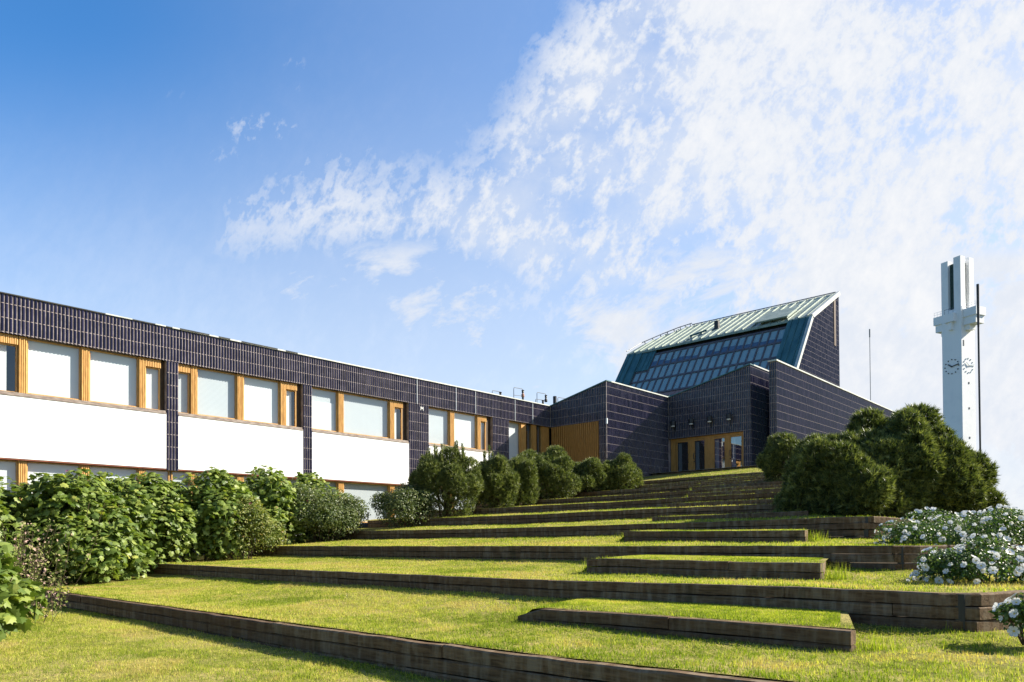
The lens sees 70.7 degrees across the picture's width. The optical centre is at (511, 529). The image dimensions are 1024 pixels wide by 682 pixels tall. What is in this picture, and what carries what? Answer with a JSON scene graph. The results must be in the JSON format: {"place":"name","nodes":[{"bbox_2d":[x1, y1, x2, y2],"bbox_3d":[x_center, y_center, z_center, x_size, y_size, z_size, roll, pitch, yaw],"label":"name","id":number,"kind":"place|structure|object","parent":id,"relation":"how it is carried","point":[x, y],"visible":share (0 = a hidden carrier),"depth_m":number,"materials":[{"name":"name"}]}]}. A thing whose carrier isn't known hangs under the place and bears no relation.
{"place":"outdoors","nodes":[
{"label":"outdoors","id":0,"kind":"place"},
{"bbox_2d":[0,291,892,593],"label":"city hall","id":1,"kind":"structure","parent":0,"point":[96,391],"depth_m":35.26,"materials":[{"name":"black tile"}]},
{"bbox_2d":[0,333,17,391],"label":"window","id":2,"kind":"structure","parent":1,"relation":"in","point":[5,339],"depth_m":25.04,"materials":[{"name":"brown wood"}]},
{"bbox_2d":[0,460,17,492],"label":"window","id":3,"kind":"structure","parent":1,"relation":"in","point":[9,468],"depth_m":25.11,"materials":[{"name":"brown wood"}]},
{"bbox_2d":[26,461,80,492],"bbox_3d":[-16.546,-1.407,26.037,0.182,1.960,1.710,-1,-1,43],"label":"window","id":4,"kind":"structure","parent":1,"relation":"in","point":[32,467],"depth_m":25.98,"materials":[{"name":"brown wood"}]},
{"bbox_2d":[27,338,80,399],"bbox_3d":[-16.572,-5.744,26.099,0.182,1.965,1.710,-1,-1,43],"label":"window","id":5,"kind":"structure","parent":1,"relation":"in","point":[53,369],"depth_m":26.16,"materials":[{"name":"white glass"}]},
{"bbox_2d":[89,349,137,406],"bbox_3d":[-15.220,-5.731,27.567,0.182,1.965,1.740,-1,-1,43],"label":"window","id":6,"kind":"structure","parent":1,"relation":"in","point":[113,377],"depth_m":27.63,"materials":[{"name":"white glass"}]},
{"bbox_2d":[89,465,137,481],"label":"window","id":7,"kind":"structure","parent":1,"relation":"in","point":[119,471],"depth_m":27.62,"materials":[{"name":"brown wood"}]},
{"bbox_2d":[145,358,160,409],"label":"window","id":8,"kind":"structure","parent":1,"relation":"in","point":[152,366],"depth_m":28.66,"materials":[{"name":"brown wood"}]},
{"bbox_2d":[145,469,169,482],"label":"window","id":9,"kind":"structure","parent":1,"relation":"in","point":[165,474],"depth_m":28.90,"materials":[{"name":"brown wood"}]},
{"bbox_2d":[170,471,189,487],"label":"window","id":10,"kind":"structure","parent":1,"relation":"in","point":[173,474],"depth_m":29.37,"materials":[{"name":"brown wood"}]},
{"bbox_2d":[178,363,189,413],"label":"window","id":11,"kind":"structure","parent":1,"relation":"in","point":[183,370],"depth_m":29.56,"materials":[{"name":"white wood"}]},
{"bbox_2d":[197,368,235,418],"bbox_3d":[-12.511,-5.705,30.509,0.182,1.965,1.720,-1,-1,43],"label":"window","id":12,"kind":"structure","parent":1,"relation":"in","point":[216,390],"depth_m":30.59,"materials":[{"name":"white glass"}]},
{"bbox_2d":[197,472,236,487],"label":"window","id":13,"kind":"structure","parent":1,"relation":"in","point":[235,476],"depth_m":30.91,"materials":[{"name":"brown wood"}]},
{"bbox_2d":[244,376,279,424],"bbox_3d":[-11.136,-5.691,32.002,0.182,1.965,1.740,-1,-1,43],"label":"window","id":14,"kind":"structure","parent":1,"relation":"in","point":[261,396],"depth_m":32.12,"materials":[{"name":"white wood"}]},
{"bbox_2d":[286,382,296,426],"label":"window","id":15,"kind":"structure","parent":1,"relation":"in","point":[290,387],"depth_m":33.09,"materials":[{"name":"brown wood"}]},
{"bbox_2d":[286,478,297,482],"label":"window","id":16,"kind":"structure","parent":1,"relation":"in","point":[289,479],"depth_m":33.11,"materials":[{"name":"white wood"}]},
{"bbox_2d":[312,387,337,431],"bbox_3d":[-8.992,-5.671,34.330,0.182,1.965,1.510,-1,-1,43],"label":"window","id":17,"kind":"structure","parent":1,"relation":"in","point":[324,402],"depth_m":34.47,"materials":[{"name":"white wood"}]},
{"bbox_2d":[319,480,337,493],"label":"window","id":18,"kind":"structure","parent":1,"relation":"in","point":[332,483],"depth_m":34.75,"materials":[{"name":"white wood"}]},
{"bbox_2d":[344,393,388,437],"bbox_3d":[-7.325,-5.655,36.140,0.182,1.965,2.790,-1,-1,43],"label":"window","id":19,"kind":"structure","parent":1,"relation":"in","point":[363,415],"depth_m":36.24,"materials":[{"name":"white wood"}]},
{"bbox_2d":[344,482,388,522],"bbox_3d":[-7.299,-1.318,36.078,0.182,1.960,2.790,-1,-1,43],"label":"window","id":20,"kind":"structure","parent":1,"relation":"in","point":[363,490],"depth_m":36.20,"materials":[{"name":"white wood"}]},
{"bbox_2d":[394,401,402,439],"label":"window","id":21,"kind":"structure","parent":1,"relation":"in","point":[397,405],"depth_m":37.61,"materials":[{"name":"brown wood"}]},
{"bbox_2d":[429,407,448,445],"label":"window","id":22,"kind":"structure","parent":1,"relation":"in","point":[437,417],"depth_m":39.80,"materials":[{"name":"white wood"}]},
{"bbox_2d":[454,412,476,448],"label":"window","id":23,"kind":"structure","parent":1,"relation":"in","point":[465,428],"depth_m":41.33,"materials":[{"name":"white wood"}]},
{"bbox_2d":[481,416,486,449],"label":"window","id":24,"kind":"structure","parent":1,"relation":"in","point":[483,418],"depth_m":42.27,"materials":[{"name":"brown wood"}]},
{"bbox_2d":[509,421,520,459],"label":"window","id":25,"kind":"structure","parent":1,"relation":"in","point":[513,426],"depth_m":44.32,"materials":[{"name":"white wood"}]},
{"bbox_2d":[513,387,524,399],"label":"roof lamp","id":26,"kind":"object","parent":1,"relation":"on","point":[522,394],"visible":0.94,"depth_m":49.63,"materials":[{"name":"white metal"}]},
{"bbox_2d":[527,425,531,449],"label":"window","id":27,"kind":"structure","parent":1,"relation":"in","point":[527,425],"depth_m":45.33,"materials":[{"name":"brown wood"}]},
{"bbox_2d":[537,426,541,453],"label":"window","id":28,"kind":"structure","parent":1,"relation":"in","point":[537,426],"depth_m":46.02,"materials":[{"name":"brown wood"}]},
{"bbox_2d":[670,420,675,431],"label":"wall lantern","id":29,"kind":"object","parent":1,"relation":"attached to","point":[672,423],"depth_m":48.15,"materials":[{"name":"black metal"}]},
{"bbox_2d":[676,440,688,470],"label":"door","id":30,"kind":"structure","parent":1,"relation":"in","point":[678,446],"depth_m":48.58,"materials":[{"name":"brown glass"}]},
{"bbox_2d":[688,418,693,429],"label":"wall lantern","id":31,"kind":"object","parent":1,"relation":"attached to","point":[690,421],"depth_m":47.26,"materials":[{"name":"black metal"}]},
{"bbox_2d":[693,438,705,469],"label":"door","id":32,"kind":"structure","parent":1,"relation":"in","point":[697,443],"depth_m":47.72,"materials":[{"name":"brown glass"}]},
{"bbox_2d":[707,415,711,425],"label":"wall lantern","id":33,"kind":"object","parent":1,"relation":"attached to","point":[709,418],"depth_m":46.33,"materials":[{"name":"black metal"}]},
{"bbox_2d":[713,436,725,467],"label":"door","id":34,"kind":"structure","parent":1,"relation":"in","point":[715,442],"depth_m":46.77,"materials":[{"name":"brown glass"}]},
{"bbox_2d":[726,412,730,425],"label":"wall lantern","id":35,"kind":"object","parent":1,"relation":"attached to","point":[728,415],"depth_m":45.45,"materials":[{"name":"black metal"}]},
{"bbox_2d":[730,434,742,466],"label":"door","id":36,"kind":"structure","parent":1,"relation":"in","point":[733,464],"depth_m":45.97,"materials":[{"name":"brown glass"}]},
{"bbox_2d":[833,300,835,345],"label":"slot window","id":37,"kind":"structure","parent":1,"relation":"in","point":[834,302],"depth_m":71.02,"materials":[{"name":"white wood"}]},
{"bbox_2d":[0,467,1023,681],"bbox_3d":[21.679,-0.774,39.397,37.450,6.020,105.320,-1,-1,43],"label":"lawn","id":38,"kind":"structure","parent":0,"point":[845,618],"depth_m":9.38,"materials":[{"name":"green plant"}]},
{"bbox_2d":[0,541,47,641],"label":"raspberry shrub","id":39,"kind":"object","parent":38,"relation":"on","point":[15,588],"visible":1,"depth_m":9.87,"materials":[{"name":"green plant"}]},
{"bbox_2d":[0,476,59,582],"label":"raspberry shrub","id":40,"kind":"object","parent":38,"relation":"on","point":[10,520],"visible":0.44,"depth_m":19.96,"materials":[{"name":"green plant"}]},
{"bbox_2d":[0,518,109,621],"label":"seed stalks","id":41,"kind":"object","parent":38,"relation":"on","point":[33,569],"visible":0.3,"depth_m":13.93,"materials":[{"name":"green plant"}]},
{"bbox_2d":[8,468,156,582],"bbox_3d":[-12.959,-0.076,21.348,3.927,3.448,3.312,-1,-1,15],"label":"raspberry shrub","id":42,"kind":"object","parent":38,"relation":"on","point":[79,507],"visible":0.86,"depth_m":20.54,"materials":[{"name":"green plant"}]},
{"bbox_2d":[86,471,199,573],"bbox_3d":[-12.206,-0.199,23.747,3.615,3.435,3.764,-1,-1,43],"label":"raspberry shrub","id":43,"kind":"object","parent":38,"relation":"on","point":[144,505],"visible":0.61,"depth_m":23.25,"materials":[{"name":"green plant"}]},
{"bbox_2d":[140,466,260,561],"bbox_3d":[-10.805,-0.484,25.200,3.699,3.452,4.468,-1,-1,43],"label":"raspberry shrub","id":44,"kind":"object","parent":38,"relation":"on","point":[215,491],"visible":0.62,"depth_m":24.47,"materials":[{"name":"green plant"}]},
{"bbox_2d":[198,495,287,559],"bbox_3d":[-9.497,-0.087,25.400,2.600,2.294,2.686,-1,-1,43],"label":"rose bush","id":45,"kind":"object","parent":38,"relation":"on","point":[262,519],"visible":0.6,"depth_m":25.00,"materials":[{"name":"green plant"}]},
{"bbox_2d":[230,465,313,550],"bbox_3d":[-9.703,-0.833,27.861,3.693,3.426,4.476,-1,-1,43],"label":"raspberry shrub","id":46,"kind":"object","parent":38,"relation":"on","point":[269,492],"visible":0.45,"depth_m":27.35,"materials":[{"name":"green plant"}]},
{"bbox_2d":[281,472,358,541],"bbox_3d":[-8.230,-0.964,30.157,3.612,3.055,3.579,-1,-1,20],"label":"raspberry shrub","id":47,"kind":"object","parent":38,"relation":"on","point":[310,480],"visible":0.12,"depth_m":30.14,"materials":[{"name":"green plant"}]},
{"bbox_2d":[288,483,370,542],"bbox_3d":[-7.425,-0.631,29.018,3.227,2.340,3.702,-1,-1,43],"label":"rose bush","id":48,"kind":"object","parent":38,"relation":"on","point":[346,506],"visible":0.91,"depth_m":28.30,"materials":[{"name":"green plant"}]},
{"bbox_2d":[368,482,435,527],"bbox_3d":[-4.545,-1.018,30.424,2.489,2.018,2.728,-1,-1,43],"label":"rose bush","id":49,"kind":"object","parent":38,"relation":"on","point":[408,499],"visible":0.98,"depth_m":29.93,"materials":[{"name":"green plant"}]},
{"bbox_2d":[36,591,778,681],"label":"timber riser","id":50,"kind":"object","parent":38,"relation":"on","point":[453,662],"visible":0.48,"depth_m":8.32,"materials":[{"name":"brown wood"}]},
{"bbox_2d":[407,440,485,516],"bbox_3d":[-2.782,-2.207,31.523,3.278,3.594,3.382,-1,-1,43],"label":"mountain pine","id":51,"kind":"object","parent":38,"relation":"on","point":[435,472],"visible":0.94,"depth_m":30.88,"materials":[{"name":"green plant"}]},
{"bbox_2d":[474,445,522,507],"bbox_3d":[-0.893,-2.385,33.030,2.657,3.060,2.586,-1,-1,16],"label":"mountain pine","id":52,"kind":"object","parent":38,"relation":"on","point":[502,481],"visible":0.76,"depth_m":32.48,"materials":[{"name":"green plant"}]},
{"bbox_2d":[502,456,540,506],"bbox_3d":[0.317,-2.264,34.289,2.281,2.595,2.393,-1,-1,43],"label":"mountain pine","id":53,"kind":"object","parent":38,"relation":"on","point":[526,470],"visible":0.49,"depth_m":33.73,"materials":[{"name":"green plant"}]},
{"bbox_2d":[517,445,583,502],"bbox_3d":[1.797,-2.835,36.222,3.808,2.989,3.735,-1,-1,43],"label":"mountain pine","id":54,"kind":"object","parent":38,"relation":"on","point":[557,477],"visible":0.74,"depth_m":35.32,"materials":[{"name":"green plant"}]},
{"bbox_2d":[139,563,1023,631],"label":"timber riser","id":55,"kind":"object","parent":38,"relation":"on","point":[954,611],"visible":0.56,"depth_m":9.96,"materials":[{"name":"brown wood"}]},
{"bbox_2d":[569,457,610,492],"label":"mountain pine","id":56,"kind":"object","parent":38,"relation":"on","point":[590,473],"visible":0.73,"depth_m":37.20,"materials":[{"name":"green plant"}]},
{"bbox_2d":[419,492,779,516],"bbox_3d":[3.546,-0.813,29.172,19.716,0.518,2.398,-1,-1,43],"label":"timber riser","id":57,"kind":"object","parent":38,"relation":"on","point":[604,506],"visible":0.41,"depth_m":27.20,"materials":[{"name":"brown wood"}]},
{"bbox_2d":[367,502,866,527],"bbox_3d":[1.730,-0.348,26.520,21.224,0.501,1.658,-1,-1,43],"label":"timber riser","id":58,"kind":"object","parent":38,"relation":"on","point":[550,518],"visible":0.56,"depth_m":24.74,"materials":[{"name":"brown wood"}]},
{"bbox_2d":[599,452,643,492],"bbox_3d":[5.684,-2.990,38.478,2.624,2.300,2.845,-1,-1,43],"label":"mountain pine","id":59,"kind":"object","parent":38,"relation":"on","point":[624,471],"visible":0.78,"depth_m":37.81,"materials":[{"name":"green plant"}]},
{"bbox_2d":[316,516,932,539],"bbox_3d":[0.612,0.211,24.268,23.614,0.703,1.825,-1,-1,43],"label":"timber riser","id":60,"kind":"object","parent":38,"relation":"on","point":[866,523],"visible":0.48,"depth_m":19.69,"materials":[{"name":"brown wood"}]},
{"bbox_2d":[227,544,1023,569],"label":"timber riser","id":61,"kind":"object","parent":38,"relation":"on","point":[900,555],"visible":0.48,"depth_m":16.01,"materials":[{"name":"brown wood"}]},
{"bbox_2d":[474,485,782,510],"bbox_3d":[5.562,-1.283,32.250,18.127,0.534,2.643,-1,-1,43],"label":"timber riser","id":62,"kind":"object","parent":38,"relation":"on","point":[665,495],"visible":0.37,"depth_m":30.58,"materials":[{"name":"brown wood"}]},
{"bbox_2d":[538,478,777,502],"bbox_3d":[7.625,-1.772,35.386,16.526,0.563,2.647,-1,-1,43],"label":"timber riser","id":63,"kind":"object","parent":38,"relation":"on","point":[639,491],"visible":0.32,"depth_m":34.55,"materials":[{"name":"brown wood"}]},
{"bbox_2d":[575,476,765,495],"bbox_3d":[8.574,-2.170,36.822,15.049,0.553,2.407,-1,-1,33],"label":"timber riser","id":64,"kind":"object","parent":38,"relation":"on","point":[671,484],"visible":0.2,"depth_m":36.41,"materials":[{"name":"brown wood"}]},
{"bbox_2d":[518,609,855,651],"bbox_3d":[1.790,1.281,8.769,4.181,0.552,1.947,-1,-1,20],"label":"timber step","id":65,"kind":"object","parent":38,"relation":"on","point":[839,639],"visible":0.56,"depth_m":8.20,"materials":[{"name":"brown wood"}]},
{"bbox_2d":[642,472,762,487],"bbox_3d":[10.358,-2.565,38.597,12.600,0.563,2.731,-1,-1,29],"label":"timber riser","id":66,"kind":"object","parent":38,"relation":"on","point":[674,480],"visible":0.17,"depth_m":38.70,"materials":[{"name":"brown wood"}]},
{"bbox_2d":[587,558,825,582],"bbox_3d":[3.846,0.765,13.389,4.452,0.494,2.235,-1,-1,43],"label":"timber step","id":67,"kind":"object","parent":38,"relation":"on","point":[731,569],"visible":0.56,"depth_m":12.30,"materials":[{"name":"brown wood"}]},
{"bbox_2d":[624,530,807,541],"bbox_3d":[5.207,0.188,17.582,4.572,0.350,2.028,-1,-1,43],"label":"timber step","id":68,"kind":"object","parent":38,"relation":"on","point":[775,535],"visible":0.88,"depth_m":16.64,"materials":[{"name":"brown wood"}]},
{"bbox_2d":[668,499,774,507],"bbox_3d":[7.309,-0.766,23.206,4.332,0.346,1.532,-1,-1,43],"label":"timber step","id":69,"kind":"object","parent":38,"relation":"on","point":[743,502],"visible":0.33,"depth_m":22.74,"materials":[{"name":"brown wood"}]},
{"bbox_2d":[652,511,807,521],"bbox_3d":[6.294,-0.287,20.462,4.542,0.360,1.334,-1,-1,43],"label":"timber step","id":70,"kind":"object","parent":38,"relation":"on","point":[753,515],"visible":0.42,"depth_m":19.70,"materials":[{"name":"brown wood"}]},
{"bbox_2d":[688,488,780,501],"bbox_3d":[8.559,-1.240,26.597,3.592,0.348,1.842,-1,-1,43],"label":"timber step","id":71,"kind":"object","parent":38,"relation":"on","point":[775,490],"visible":0.33,"depth_m":25.86,"materials":[{"name":"brown wood"}]},
{"bbox_2d":[700,477,768,483],"bbox_3d":[10.929,-2.158,33.471,3.992,0.349,1.538,-1,-1,43],"label":"timber step","id":72,"kind":"object","parent":38,"relation":"on","point":[749,479],"visible":0.24,"depth_m":33.16,"materials":[{"name":"brown wood"}]},
{"bbox_2d":[692,481,781,489],"bbox_3d":[9.854,-1.734,30.375,3.992,0.353,1.941,-1,-1,43],"label":"timber step","id":73,"kind":"object","parent":38,"relation":"on","point":[740,485],"visible":0.28,"depth_m":29.58,"materials":[{"name":"brown wood"}]},
{"bbox_2d":[712,474,764,478],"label":"timber step","id":74,"kind":"object","parent":38,"relation":"on","point":[738,476],"visible":0.12,"depth_m":35.67,"materials":[{"name":"brown wood"}]},
{"bbox_2d":[755,430,800,481],"bbox_3d":[11.271,-2.870,29.980,2.161,2.498,2.470,-1,-1,43],"label":"mountain pine","id":75,"kind":"object","parent":38,"relation":"on","point":[772,457],"visible":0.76,"depth_m":29.44,"materials":[{"name":"green plant"}]},
{"bbox_2d":[771,429,934,536],"bbox_3d":[9.339,-1.212,19.848,4.074,3.110,4.334,-1,-1,43],"label":"mountain pine","id":76,"kind":"object","parent":38,"relation":"on","point":[836,473],"visible":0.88,"depth_m":18.57,"materials":[{"name":"green plant"}]},
{"bbox_2d":[869,329,870,399],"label":"mast","id":77,"kind":"object","parent":38,"relation":"on","point":[870,372],"visible":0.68,"depth_m":80.22,"materials":[{"name":"white metal"}]},
{"bbox_2d":[843,402,1009,535],"bbox_3d":[10.982,-1.646,20.163,4.730,3.941,4.391,-1,-1,43],"label":"mountain pine","id":78,"kind":"object","parent":38,"relation":"on","point":[958,473],"visible":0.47,"depth_m":18.87,"materials":[{"name":"green plant"}]},
{"bbox_2d":[872,504,1023,545],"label":"carpet rose","id":79,"kind":"object","parent":38,"relation":"on","point":[917,531],"visible":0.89,"depth_m":13.46,"materials":[{"name":"white plant"}]},
{"bbox_2d":[906,533,1023,583],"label":"carpet rose","id":80,"kind":"object","parent":38,"relation":"on","point":[962,561],"visible":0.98,"depth_m":10.17,"materials":[{"name":"white plant"}]},
{"bbox_2d":[976,284,980,451],"bbox_3d":[16.886,-3.702,26.055,0.085,10.350,0.085,0,-1,6],"label":"mast","id":81,"kind":"object","parent":38,"relation":"on","point":[978,325],"visible":0.7,"depth_m":26.07,"materials":[{"name":"black metal"}]},
{"bbox_2d":[988,591,1023,644],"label":"carpet rose","id":82,"kind":"object","parent":38,"relation":"on","point":[1012,611],"visible":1,"depth_m":7.34,"materials":[{"name":"white plant"}]},
{"bbox_2d":[0,0,1023,529],"label":"sky","id":83,"kind":"structure","parent":0,"point":[502,196],"materials":[{"name":"blue"}]},
{"bbox_2d":[652,465,756,480],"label":"plateau","id":84,"kind":"structure","parent":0,"point":[704,469],"depth_m":44.30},
{"bbox_2d":[653,465,757,474],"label":"paving","id":85,"kind":"structure","parent":84,"relation":"on","point":[700,470],"depth_m":44.48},
{"label":"ground","id":86,"kind":"structure","parent":0,"visible":0},
{"bbox_2d":[933,255,985,450],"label":"bell tower","id":87,"kind":"structure","parent":86,"relation":"on","point":[955,324],"depth_m":151.75,"materials":[{"name":"white paint"}]}
]}

